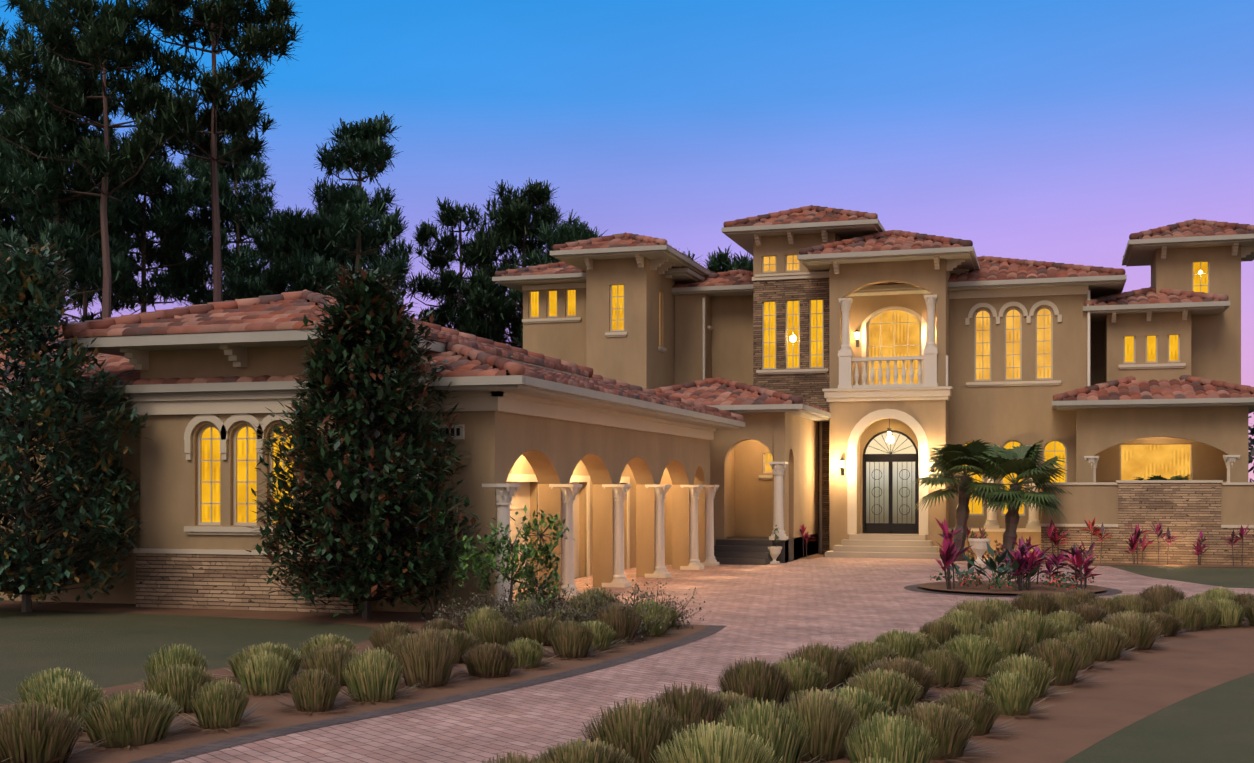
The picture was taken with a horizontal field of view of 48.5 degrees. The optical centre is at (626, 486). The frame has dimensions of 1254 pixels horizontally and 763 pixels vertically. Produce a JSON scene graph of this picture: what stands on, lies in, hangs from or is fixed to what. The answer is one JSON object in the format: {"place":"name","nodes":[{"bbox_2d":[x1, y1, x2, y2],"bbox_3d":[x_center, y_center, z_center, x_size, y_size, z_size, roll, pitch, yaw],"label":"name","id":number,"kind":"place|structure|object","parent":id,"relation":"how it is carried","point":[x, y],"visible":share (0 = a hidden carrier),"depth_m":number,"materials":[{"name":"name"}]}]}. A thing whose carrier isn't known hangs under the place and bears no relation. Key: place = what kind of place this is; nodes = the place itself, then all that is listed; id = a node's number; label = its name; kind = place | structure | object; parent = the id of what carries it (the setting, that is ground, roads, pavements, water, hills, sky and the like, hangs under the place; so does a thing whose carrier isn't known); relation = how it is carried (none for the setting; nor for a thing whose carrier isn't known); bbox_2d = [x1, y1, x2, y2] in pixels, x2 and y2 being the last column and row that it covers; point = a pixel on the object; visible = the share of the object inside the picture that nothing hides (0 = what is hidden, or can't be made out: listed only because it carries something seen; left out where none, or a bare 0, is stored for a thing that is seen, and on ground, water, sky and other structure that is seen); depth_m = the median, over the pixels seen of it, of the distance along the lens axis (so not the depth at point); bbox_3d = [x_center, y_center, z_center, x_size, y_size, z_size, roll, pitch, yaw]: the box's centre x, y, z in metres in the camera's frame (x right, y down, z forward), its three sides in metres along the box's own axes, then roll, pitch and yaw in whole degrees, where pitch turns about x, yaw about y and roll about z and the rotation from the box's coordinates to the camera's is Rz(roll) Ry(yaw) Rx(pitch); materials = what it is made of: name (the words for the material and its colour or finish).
{"place":"outdoors","nodes":[
{"label":"outdoors","id":0,"kind":"place"},
{"bbox_2d":[0,608,376,705],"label":"lawn","id":1,"kind":"structure","parent":0,"point":[104,649],"depth_m":19.69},
{"bbox_2d":[0,234,151,611],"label":"magnolia","id":2,"kind":"object","parent":1,"relation":"on","point":[30,281],"visible":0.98,"depth_m":23.49,"materials":[{"name":"green plant"}]},
{"bbox_2d":[509,455,635,581],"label":"wall","id":3,"kind":"structure","parent":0,"point":[522,465],"depth_m":33.21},
{"bbox_2d":[505,482,619,588],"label":"doors","id":4,"kind":"structure","parent":3,"relation":"attached to","point":[520,499],"depth_m":29.72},
{"bbox_2d":[470,411,709,612],"bbox_3d":[-0.189,0.196,30.834,0.450,3.900,15.394,0,0,17],"label":"arcade","id":5,"kind":"object","parent":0,"point":[553,451],"visible":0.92,"depth_m":29.34},
{"bbox_2d":[0,219,1253,429],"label":"soffit","id":6,"kind":"structure","parent":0,"point":[1140,253],"depth_m":41.67,"materials":[{"name":"paint"}]},
{"bbox_2d":[0,205,1253,420],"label":"roof","id":7,"kind":"structure","parent":6,"relation":"on","point":[468,355],"depth_m":40.09,"materials":[{"name":"tile"}]},
{"bbox_2d":[0,0,1253,481],"label":"sky","id":8,"kind":"structure","parent":0,"point":[1057,131],"materials":[{"name":"blue"}]},
{"bbox_2d":[4,554,1253,760],"bbox_3d":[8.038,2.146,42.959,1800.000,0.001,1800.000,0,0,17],"label":"ground","id":9,"kind":"structure","parent":0,"point":[1054,564],"depth_m":37.06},
{"bbox_2d":[0,0,130,326],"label":"pine","id":10,"kind":"object","parent":9,"relation":"on","point":[7,85],"visible":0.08,"depth_m":63.91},
{"bbox_2d":[0,86,139,313],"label":"pine","id":11,"kind":"object","parent":9,"relation":"on","point":[38,197],"visible":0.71,"depth_m":59.49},
{"bbox_2d":[0,0,201,318],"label":"pine","id":12,"kind":"object","parent":9,"relation":"on","point":[106,30],"visible":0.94,"depth_m":57.94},
{"bbox_2d":[52,218,156,322],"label":"tree","id":13,"kind":"object","parent":9,"relation":"on","point":[83,300],"visible":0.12,"depth_m":83.42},
{"bbox_2d":[61,152,212,312],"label":"pine","id":14,"kind":"object","parent":9,"relation":"on","point":[170,222],"visible":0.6,"depth_m":72.16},
{"bbox_2d":[127,0,307,301],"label":"pine","id":15,"kind":"object","parent":9,"relation":"on","point":[220,21],"visible":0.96,"depth_m":59.52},
{"bbox_2d":[150,139,293,306],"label":"pine","id":16,"kind":"object","parent":9,"relation":"on","point":[257,206],"visible":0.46,"depth_m":74.41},
{"bbox_2d":[0,411,469,612],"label":"wall","id":17,"kind":"structure","parent":9,"relation":"on","point":[120,593],"depth_m":25.46,"materials":[{"name":"paint"}]},
{"bbox_2d":[212,206,375,299],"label":"pine","id":18,"kind":"object","parent":9,"relation":"on","point":[295,236],"visible":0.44,"depth_m":68.09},
{"bbox_2d":[287,111,414,301],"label":"pine","id":19,"kind":"object","parent":9,"relation":"on","point":[367,143],"visible":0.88,"depth_m":64.26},
{"bbox_2d":[0,600,706,762],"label":"bed","id":20,"kind":"object","parent":9,"relation":"on","point":[284,716],"visible":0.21,"depth_m":15.18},
{"bbox_2d":[0,700,115,762],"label":"ornamental grass","id":21,"kind":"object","parent":20,"relation":"on","point":[29,733],"visible":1,"depth_m":10.60,"materials":[{"name":"green plant"}]},
{"bbox_2d":[18,675,109,732],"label":"ornamental grass","id":22,"kind":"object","parent":20,"relation":"on","point":[64,694],"visible":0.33,"depth_m":12.13,"materials":[{"name":"green plant"}]},
{"bbox_2d":[74,689,198,749],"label":"ornamental grass","id":23,"kind":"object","parent":20,"relation":"on","point":[134,720],"visible":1,"depth_m":11.50,"materials":[{"name":"green plant"}]},
{"bbox_2d":[129,643,209,691],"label":"ornamental grass","id":24,"kind":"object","parent":20,"relation":"on","point":[179,655],"visible":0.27,"depth_m":14.43,"materials":[{"name":"green plant"}]},
{"bbox_2d":[140,662,216,713],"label":"ornamental grass","id":25,"kind":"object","parent":20,"relation":"on","point":[177,683],"visible":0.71,"depth_m":13.18,"materials":[{"name":"green plant"}]},
{"bbox_2d":[174,678,274,731],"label":"ornamental grass","id":26,"kind":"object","parent":20,"relation":"on","point":[221,704],"visible":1,"depth_m":12.32,"materials":[{"name":"green plant"}]},
{"bbox_2d":[136,553,362,613],"bbox_3d":[-6.638,1.661,24.356,4.300,0.970,0.360,0,0,17],"label":"stone base","id":27,"kind":"object","parent":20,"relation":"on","point":[209,581],"visible":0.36,"depth_m":24.32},
{"bbox_2d":[140,346,359,550],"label":"wall","id":28,"kind":"structure","parent":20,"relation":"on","point":[168,491],"depth_m":24.58,"materials":[{"name":"paint"}]},
{"bbox_2d":[209,641,304,681],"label":"ornamental grass","id":29,"kind":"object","parent":20,"relation":"on","point":[291,656],"visible":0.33,"depth_m":15.40,"materials":[{"name":"green plant"}]},
{"bbox_2d":[220,651,294,695],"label":"ornamental grass","id":30,"kind":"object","parent":20,"relation":"on","point":[264,674],"visible":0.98,"depth_m":14.33,"materials":[{"name":"green plant"}]},
{"bbox_2d":[272,667,357,713],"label":"ornamental grass","id":31,"kind":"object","parent":20,"relation":"on","point":[314,690],"visible":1,"depth_m":13.24,"materials":[{"name":"green plant"}]},
{"bbox_2d":[292,644,359,686],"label":"ornamental grass","id":32,"kind":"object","parent":20,"relation":"on","point":[330,660],"visible":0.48,"depth_m":14.97,"materials":[{"name":"green plant"}]},
{"bbox_2d":[244,258,485,619],"bbox_3d":[-4.229,-0.779,22.621,3.828,5.850,4.092,0,0,-10],"label":"magnolia","id":33,"kind":"object","parent":20,"relation":"on","point":[366,300],"visible":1,"depth_m":21.98,"materials":[{"name":"green plant"}]},
{"bbox_2d":[336,647,422,702],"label":"ornamental grass","id":34,"kind":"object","parent":20,"relation":"on","point":[373,677],"visible":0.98,"depth_m":13.88,"materials":[{"name":"green plant"}]},
{"bbox_2d":[393,625,471,687],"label":"ornamental grass","id":35,"kind":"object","parent":20,"relation":"on","point":[426,658],"visible":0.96,"depth_m":14.86,"materials":[{"name":"green plant"}]},
{"bbox_2d":[453,642,529,678],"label":"ornamental grass","id":36,"kind":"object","parent":20,"relation":"on","point":[485,660],"visible":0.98,"depth_m":15.64,"materials":[{"name":"green plant"}]},
{"bbox_2d":[449,505,574,622],"bbox_3d":[-1.851,1.207,21.570,1.863,1.882,1.969,0,0,17],"label":"lemon","id":37,"kind":"object","parent":20,"relation":"on","point":[528,573],"visible":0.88,"depth_m":21.44,"materials":[{"name":"green plant"}]},
{"bbox_2d":[416,576,710,644],"bbox_3d":[-0.958,1.956,20.641,3.837,1.197,3.588,0,0,17],"label":"hedge","id":38,"kind":"object","parent":20,"relation":"on","point":[504,612],"visible":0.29,"depth_m":20.18,"materials":[{"name":"green plant"}]},
{"bbox_2d":[542,619,614,658],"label":"ornamental grass","id":39,"kind":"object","parent":20,"relation":"on","point":[570,640],"visible":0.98,"depth_m":17.39,"materials":[{"name":"green plant"}]},
{"bbox_2d":[590,602,649,643],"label":"ornamental grass","id":40,"kind":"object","parent":20,"relation":"on","point":[623,624],"visible":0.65,"depth_m":18.99,"materials":[{"name":"green plant"}]},
{"bbox_2d":[399,197,521,344],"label":"pine","id":41,"kind":"object","parent":9,"relation":"on","point":[440,258],"visible":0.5,"depth_m":74.02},
{"bbox_2d":[442,177,581,347],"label":"pine","id":42,"kind":"object","parent":9,"relation":"on","point":[513,225],"visible":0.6,"depth_m":69.31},
{"bbox_2d":[504,217,607,348],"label":"pine","id":43,"kind":"object","parent":9,"relation":"on","point":[564,234],"visible":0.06,"depth_m":66.13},
{"bbox_2d":[512,565,730,604],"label":"walkway","id":44,"kind":"structure","parent":9,"relation":"on","point":[582,583],"depth_m":32.14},
{"bbox_2d":[1,230,1253,582],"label":"trim","id":45,"kind":"structure","parent":9,"relation":"on","point":[243,406],"depth_m":36.28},
{"bbox_2d":[523,282,585,366],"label":"wall","id":46,"kind":"structure","parent":45,"relation":"attached to","point":[564,341],"depth_m":47.90,"materials":[{"name":"paint"}]},
{"bbox_2d":[586,258,636,385],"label":"wall","id":47,"kind":"structure","parent":45,"relation":"attached to","point":[615,358],"depth_m":44.33,"materials":[{"name":"paint"}]},
{"bbox_2d":[1107,312,1190,381],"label":"wall","id":48,"kind":"structure","parent":45,"relation":"attached to","point":[1162,326],"depth_m":42.65,"materials":[{"name":"paint"}]},
{"bbox_2d":[637,257,674,388],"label":"wall","id":49,"kind":"structure","parent":9,"relation":"on","point":[655,367],"depth_m":44.76,"materials":[{"name":"paint"}]},
{"bbox_2d":[674,294,707,384],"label":"wall","id":50,"kind":"structure","parent":9,"relation":"on","point":[687,338],"depth_m":47.08,"materials":[{"name":"paint"}]},
{"bbox_2d":[168,557,1253,762],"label":"pavers","id":51,"kind":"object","parent":9,"relation":"on","point":[772,612],"visible":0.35,"depth_m":17.99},
{"bbox_2d":[128,625,725,762],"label":"border","id":52,"kind":"object","parent":51,"relation":"on","point":[709,630],"visible":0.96,"depth_m":13.55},
{"bbox_2d":[482,294,1239,613],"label":"columns","id":53,"kind":"structure","parent":51,"relation":"on","point":[505,493],"depth_m":36.01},
{"bbox_2d":[904,584,1122,596],"bbox_3d":[8.006,2.134,29.062,4.400,0.001,4.400,0,0,17],"label":"circular band","id":54,"kind":"object","parent":51,"relation":"on","point":[1108,591],"visible":0.35,"depth_m":28.13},
{"bbox_2d":[918,581,1106,593],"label":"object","id":55,"kind":"object","parent":54,"relation":"on","point":[1034,587],"visible":0.69,"depth_m":28.58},
{"bbox_2d":[930,542,1095,590],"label":"bed flowers","id":56,"kind":"object","parent":55,"relation":"on","point":[990,563],"visible":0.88,"depth_m":28.88,"materials":[{"name":"green plant"}]},
{"bbox_2d":[710,430,734,544],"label":"wall","id":57,"kind":"structure","parent":9,"relation":"on","point":[730,489],"depth_m":41.19,"materials":[{"name":"paint"}]},
{"bbox_2d":[712,295,752,384],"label":"wall","id":58,"kind":"structure","parent":9,"relation":"on","point":[732,338],"depth_m":47.44,"materials":[{"name":"paint"}]},
{"bbox_2d":[717,413,772,538],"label":"wall","id":59,"kind":"structure","parent":9,"relation":"on","point":[758,427],"depth_m":39.73,"materials":[{"name":"paint"}]},
{"bbox_2d":[735,440,772,536],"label":"nook back","id":60,"kind":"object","parent":9,"relation":"on","point":[753,505],"visible":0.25,"depth_m":41.86,"materials":[{"name":"paint"}]},
{"bbox_2d":[773,412,817,559],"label":"wall","id":61,"kind":"structure","parent":9,"relation":"on","point":[795,442],"depth_m":41.35,"materials":[{"name":"paint"}]},
{"bbox_2d":[753,235,841,553],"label":"wall","id":62,"kind":"structure","parent":9,"relation":"on","point":[807,387],"depth_m":44.95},
{"bbox_2d":[829,259,946,551],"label":"entrance wall","id":63,"kind":"structure","parent":9,"relation":"on","point":[929,417],"depth_m":43.10,"materials":[{"name":"paint"}]},
{"bbox_2d":[860,419,918,533],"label":"entry door wall","id":64,"kind":"structure","parent":9,"relation":"on","point":[872,430],"depth_m":43.78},
{"bbox_2d":[865,432,915,522],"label":"door glass","id":65,"kind":"object","parent":64,"relation":"attached to","point":[882,483],"depth_m":43.76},
{"bbox_2d":[862,430,918,533],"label":"entry door","id":66,"kind":"structure","parent":64,"relation":"in","point":[890,527],"depth_m":43.71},
{"bbox_2d":[965,556,1037,562],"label":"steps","id":67,"kind":"structure","parent":9,"relation":"on","point":[975,557],"depth_m":41.48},
{"bbox_2d":[913,438,1017,560],"bbox_3d":[9.934,0.380,40.365,3.396,3.532,3.316,0,0,17],"label":"palm","id":68,"kind":"object","parent":67,"relation":"on","point":[952,459],"visible":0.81,"depth_m":39.85,"materials":[{"name":"green plant"}]},
{"bbox_2d":[954,437,1072,560],"bbox_3d":[10.960,0.365,39.633,3.525,3.562,3.235,0,0,17],"label":"palm","id":69,"kind":"object","parent":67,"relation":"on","point":[1023,464],"visible":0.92,"depth_m":39.09,"materials":[{"name":"green plant"}]},
{"bbox_2d":[949,294,1086,527],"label":"wall","id":70,"kind":"structure","parent":9,"relation":"on","point":[1000,416],"depth_m":43.30,"materials":[{"name":"paint"}]},
{"bbox_2d":[787,621,1253,762],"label":"bed","id":71,"kind":"object","parent":9,"relation":"on","point":[1082,717],"visible":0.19,"depth_m":14.38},
{"bbox_2d":[532,737,637,762],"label":"ornamental grass","id":72,"kind":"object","parent":71,"relation":"on","point":[577,751],"visible":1,"depth_m":9.63,"materials":[{"name":"green plant"}]},
{"bbox_2d":[581,698,690,762],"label":"ornamental grass","id":73,"kind":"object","parent":71,"relation":"on","point":[635,732],"visible":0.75,"depth_m":10.21,"materials":[{"name":"green plant"}]},
{"bbox_2d":[644,681,734,736],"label":"ornamental grass","id":74,"kind":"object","parent":71,"relation":"on","point":[693,705],"visible":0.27,"depth_m":11.12,"materials":[{"name":"green plant"}]},
{"bbox_2d":[649,720,782,762],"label":"ornamental grass","id":75,"kind":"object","parent":71,"relation":"on","point":[708,743],"visible":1,"depth_m":9.20,"materials":[{"name":"green plant"}]},
{"bbox_2d":[714,657,796,710],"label":"ornamental grass","id":76,"kind":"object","parent":71,"relation":"on","point":[759,679],"visible":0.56,"depth_m":13.09,"materials":[{"name":"green plant"}]},
{"bbox_2d":[711,697,821,762],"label":"ornamental grass","id":77,"kind":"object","parent":71,"relation":"on","point":[766,721],"visible":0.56,"depth_m":10.07,"materials":[{"name":"green plant"}]},
{"bbox_2d":[773,657,841,702],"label":"ornamental grass","id":78,"kind":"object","parent":71,"relation":"on","point":[807,675],"visible":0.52,"depth_m":13.71,"materials":[{"name":"green plant"}]},
{"bbox_2d":[780,642,856,690],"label":"ornamental grass","id":79,"kind":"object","parent":71,"relation":"on","point":[837,666],"visible":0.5,"depth_m":14.66,"materials":[{"name":"green plant"}]},
{"bbox_2d":[775,686,862,762],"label":"ornamental grass","id":80,"kind":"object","parent":71,"relation":"on","point":[827,725],"visible":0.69,"depth_m":10.87,"materials":[{"name":"green plant"}]},
{"bbox_2d":[842,668,939,715],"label":"ornamental grass","id":81,"kind":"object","parent":71,"relation":"on","point":[897,690],"visible":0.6,"depth_m":13.03,"materials":[{"name":"green plant"}]},
{"bbox_2d":[843,710,938,762],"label":"ornamental grass","id":82,"kind":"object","parent":71,"relation":"on","point":[892,740],"visible":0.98,"depth_m":9.78,"materials":[{"name":"green plant"}]},
{"bbox_2d":[838,656,956,701],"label":"ornamental grass","id":83,"kind":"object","parent":71,"relation":"on","point":[921,676],"visible":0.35,"depth_m":13.97,"materials":[{"name":"green plant"}]},
{"bbox_2d":[913,647,976,688],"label":"ornamental grass","id":84,"kind":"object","parent":71,"relation":"on","point":[948,668],"visible":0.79,"depth_m":14.85,"materials":[{"name":"green plant"}]},
{"bbox_2d":[885,701,1004,762],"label":"ornamental grass","id":85,"kind":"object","parent":71,"relation":"on","point":[949,733],"visible":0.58,"depth_m":10.95,"materials":[{"name":"green plant"}]},
{"bbox_2d":[939,632,1004,677],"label":"ornamental grass","id":86,"kind":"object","parent":71,"relation":"on","point":[981,657],"visible":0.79,"depth_m":15.58,"materials":[{"name":"green plant"}]},
{"bbox_2d":[934,689,1023,737],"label":"ornamental grass","id":87,"kind":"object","parent":71,"relation":"on","point":[981,712],"visible":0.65,"depth_m":11.99,"materials":[{"name":"green plant"}]},
{"bbox_2d":[976,619,1035,660],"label":"ornamental grass","id":88,"kind":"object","parent":71,"relation":"on","point":[1012,638],"visible":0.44,"depth_m":16.61,"materials":[{"name":"green plant"}]},
{"bbox_2d":[980,671,1052,716],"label":"ornamental grass","id":89,"kind":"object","parent":71,"relation":"on","point":[1012,694],"visible":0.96,"depth_m":13.04,"materials":[{"name":"green plant"}]},
{"bbox_2d":[970,653,1072,698],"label":"ornamental grass","id":90,"kind":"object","parent":71,"relation":"on","point":[1032,669],"visible":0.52,"depth_m":14.12,"materials":[{"name":"green plant"}]},
{"bbox_2d":[1023,637,1113,685],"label":"ornamental grass","id":91,"kind":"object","parent":71,"relation":"on","point":[1062,658],"visible":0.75,"depth_m":14.98,"materials":[{"name":"green plant"}]},
{"bbox_2d":[1072,621,1141,661],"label":"ornamental grass","id":92,"kind":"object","parent":71,"relation":"on","point":[1110,641],"visible":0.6,"depth_m":17.12,"materials":[{"name":"green plant"}]},
{"bbox_2d":[1096,613,1178,650],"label":"ornamental grass","id":93,"kind":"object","parent":71,"relation":"on","point":[1142,633],"visible":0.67,"depth_m":18.22,"materials":[{"name":"green plant"}]},
{"bbox_2d":[1042,485,1253,524],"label":"wall","id":94,"kind":"structure","parent":9,"relation":"on","point":[1082,503],"depth_m":39.23,"materials":[{"name":"paint"}]},
{"bbox_2d":[1041,526,1117,562],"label":"stone wall","id":95,"kind":"structure","parent":94,"relation":"attached to","point":[1110,550],"depth_m":39.31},
{"bbox_2d":[1118,483,1220,564],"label":"stone wall","id":96,"kind":"structure","parent":94,"relation":"attached to","point":[1184,512],"depth_m":38.63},
{"bbox_2d":[1094,437,1226,484],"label":"wall","id":97,"kind":"structure","parent":9,"relation":"on","point":[1208,462],"depth_m":42.59,"materials":[{"name":"paint"}]},
{"bbox_2d":[198,255,1209,525],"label":"frames","id":98,"kind":"structure","parent":97,"relation":"on","point":[240,427],"depth_m":43.33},
{"bbox_2d":[202,262,1207,522],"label":"window glass","id":99,"kind":"object","parent":98,"relation":"attached to","point":[210,492],"visible":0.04,"depth_m":43.06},
{"bbox_2d":[764,255,1189,479],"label":"window glass","id":100,"kind":"object","parent":98,"relation":"attached to","point":[1166,461],"depth_m":43.49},
{"bbox_2d":[1076,406,1247,481],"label":"arched wall","id":101,"kind":"structure","parent":9,"relation":"on","point":[1224,429],"depth_m":41.09,"materials":[{"name":"paint"}]},
{"bbox_2d":[1156,245,1240,384],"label":"wall","id":102,"kind":"structure","parent":9,"relation":"on","point":[1216,347],"depth_m":43.01,"materials":[{"name":"paint"}]},
{"bbox_2d":[753,233,835,276],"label":"wall","id":103,"kind":"structure","parent":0,"point":[780,247],"depth_m":45.13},
{"bbox_2d":[1063,673,1253,762],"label":"lawn","id":104,"kind":"structure","parent":0,"point":[1215,724],"depth_m":12.06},
{"bbox_2d":[1110,566,1253,587],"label":"lawn","id":105,"kind":"structure","parent":0,"point":[1233,577],"depth_m":34.04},
{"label":"entry ceiling","id":106,"kind":"object","parent":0,"visible":0},
{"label":"entry floor","id":107,"kind":"object","parent":106,"relation":"on","visible":0},
{"bbox_2d":[847,293,936,384],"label":"balcony","id":108,"kind":"object","parent":107,"relation":"on","point":[862,308],"visible":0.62,"depth_m":44.81,"materials":[{"name":"paint"}]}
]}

